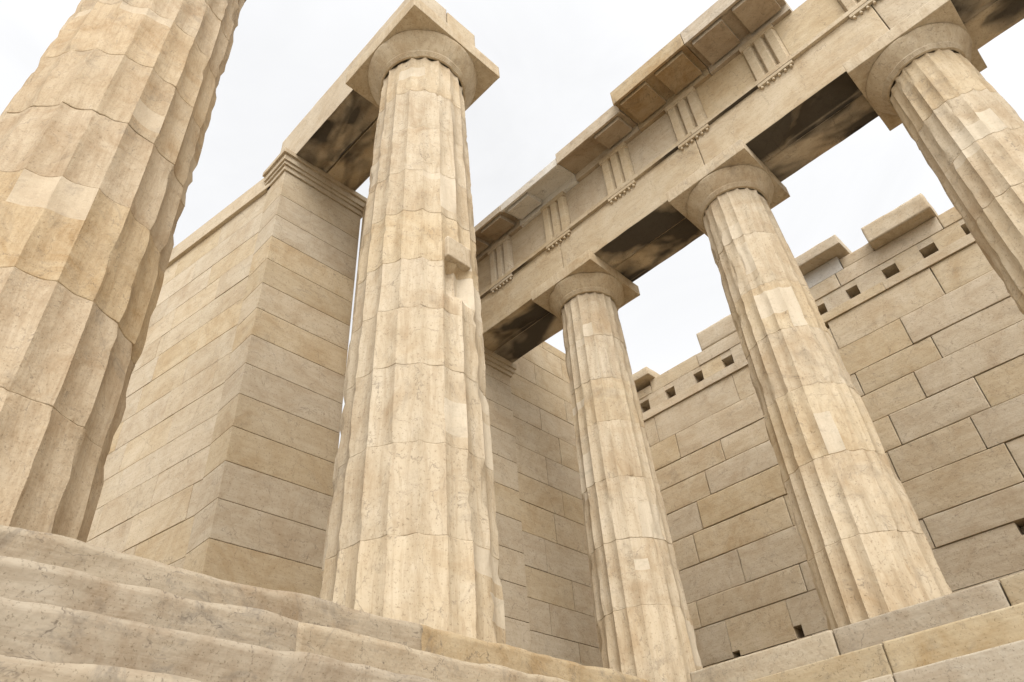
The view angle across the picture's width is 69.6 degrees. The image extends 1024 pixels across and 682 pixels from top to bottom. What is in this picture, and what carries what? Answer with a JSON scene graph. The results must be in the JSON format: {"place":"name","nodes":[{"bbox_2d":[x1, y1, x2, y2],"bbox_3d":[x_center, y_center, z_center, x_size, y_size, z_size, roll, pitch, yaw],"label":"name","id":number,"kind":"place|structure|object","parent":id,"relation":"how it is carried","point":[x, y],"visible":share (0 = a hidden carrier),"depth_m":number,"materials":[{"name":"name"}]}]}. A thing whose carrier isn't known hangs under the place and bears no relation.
{"place":"outdoors","nodes":[
{"label":"outdoors","id":0,"kind":"place"},
{"bbox_2d":[0,0,1023,447],"label":"sky","id":1,"kind":"structure","parent":0,"point":[560,63],"materials":[{"name":"white"}]},
{"bbox_2d":[474,0,792,263],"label":"cornice","id":2,"kind":"structure","parent":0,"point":[708,43],"depth_m":10.64,"materials":[{"name":"stone"}]},
{"bbox_2d":[501,158,578,226],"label":"cornice block","id":3,"kind":"structure","parent":2,"relation":"attached to","point":[526,202],"depth_m":12.07,"materials":[{"name":"beige stone"}]},
{"bbox_2d":[666,139,952,630],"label":"wing column","id":4,"kind":"structure","parent":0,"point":[868,551],"depth_m":7.28,"materials":[{"name":"stone"}]},
{"bbox_2d":[479,0,1023,362],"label":"architrave","id":5,"kind":"object","parent":4,"relation":"on","point":[811,104],"visible":0.49,"depth_m":9.82,"materials":[{"name":"beige stone"}]},
{"bbox_2d":[477,0,876,293],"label":"frieze","id":6,"kind":"object","parent":5,"relation":"on","point":[766,49],"visible":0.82,"depth_m":10.70,"materials":[{"name":"beige stone"}]},
{"bbox_2d":[690,572,1023,681],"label":"steps","id":7,"kind":"structure","parent":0,"point":[974,634],"depth_m":5.46,"materials":[{"name":"beige stone"}]},
{"bbox_2d":[843,0,1023,314],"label":"wing column","id":8,"kind":"structure","parent":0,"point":[918,75],"depth_m":7.55,"materials":[{"name":"stone"}]},
{"label":"ground","id":9,"kind":"structure","parent":0,"visible":0},
{"bbox_3d":[-3.701,2.704,2.822,24.500,3.824,31.000,30,-50,-35],"label":"stepped base","id":10,"kind":"object","parent":9,"relation":"on","visible":0},
{"bbox_2d":[0,0,245,542],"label":"column","id":11,"kind":"structure","parent":10,"relation":"on","point":[105,117],"depth_m":5.04,"materials":[{"name":"stone"}]},
{"bbox_2d":[86,178,269,568],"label":"wall","id":12,"kind":"structure","parent":10,"relation":"on","point":[155,463],"depth_m":10.82,"materials":[{"name":"beige stone"}]},
{"bbox_2d":[0,525,651,681],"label":"steps","id":13,"kind":"structure","parent":10,"relation":"on","point":[73,610],"depth_m":3.54,"materials":[{"name":"stone"}]},
{"bbox_2d":[183,147,366,597],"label":"wall end pillar","id":14,"kind":"structure","parent":13,"relation":"on","point":[266,494],"depth_m":9.91,"materials":[{"name":"beige stone"}]},
{"bbox_2d":[319,0,505,643],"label":"column","id":15,"kind":"structure","parent":10,"relation":"on","point":[411,533],"depth_m":6.97,"materials":[{"name":"stone"}]},
{"bbox_2d":[280,0,474,190],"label":"architrave","id":16,"kind":"object","parent":15,"relation":"on","point":[332,133],"visible":0.39,"depth_m":12.32,"materials":[{"name":"beige stone"}]},
{"bbox_2d":[445,236,470,270],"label":"stone block","id":17,"kind":"structure","parent":15,"relation":"attached to","point":[457,253],"depth_m":8.10,"materials":[{"name":"beige stone"}]},
{"bbox_2d":[351,205,602,667],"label":"wing wall","id":18,"kind":"structure","parent":10,"relation":"on","point":[544,574],"depth_m":11.39,"materials":[{"name":"beige stone"}]},
{"bbox_2d":[531,250,702,681],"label":"wing column","id":19,"kind":"structure","parent":10,"relation":"on","point":[644,625],"depth_m":8.72,"materials":[{"name":"stone"}]},
{"bbox_2d":[632,193,1023,668],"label":"wing wall","id":20,"kind":"structure","parent":10,"relation":"on","point":[922,315],"depth_m":12.02,"materials":[{"name":"stone"}]},
{"bbox_2d":[803,257,843,288],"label":"wing back wall repairs","id":21,"kind":"structure","parent":20,"relation":"attached to","point":[824,271],"depth_m":13.57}
]}

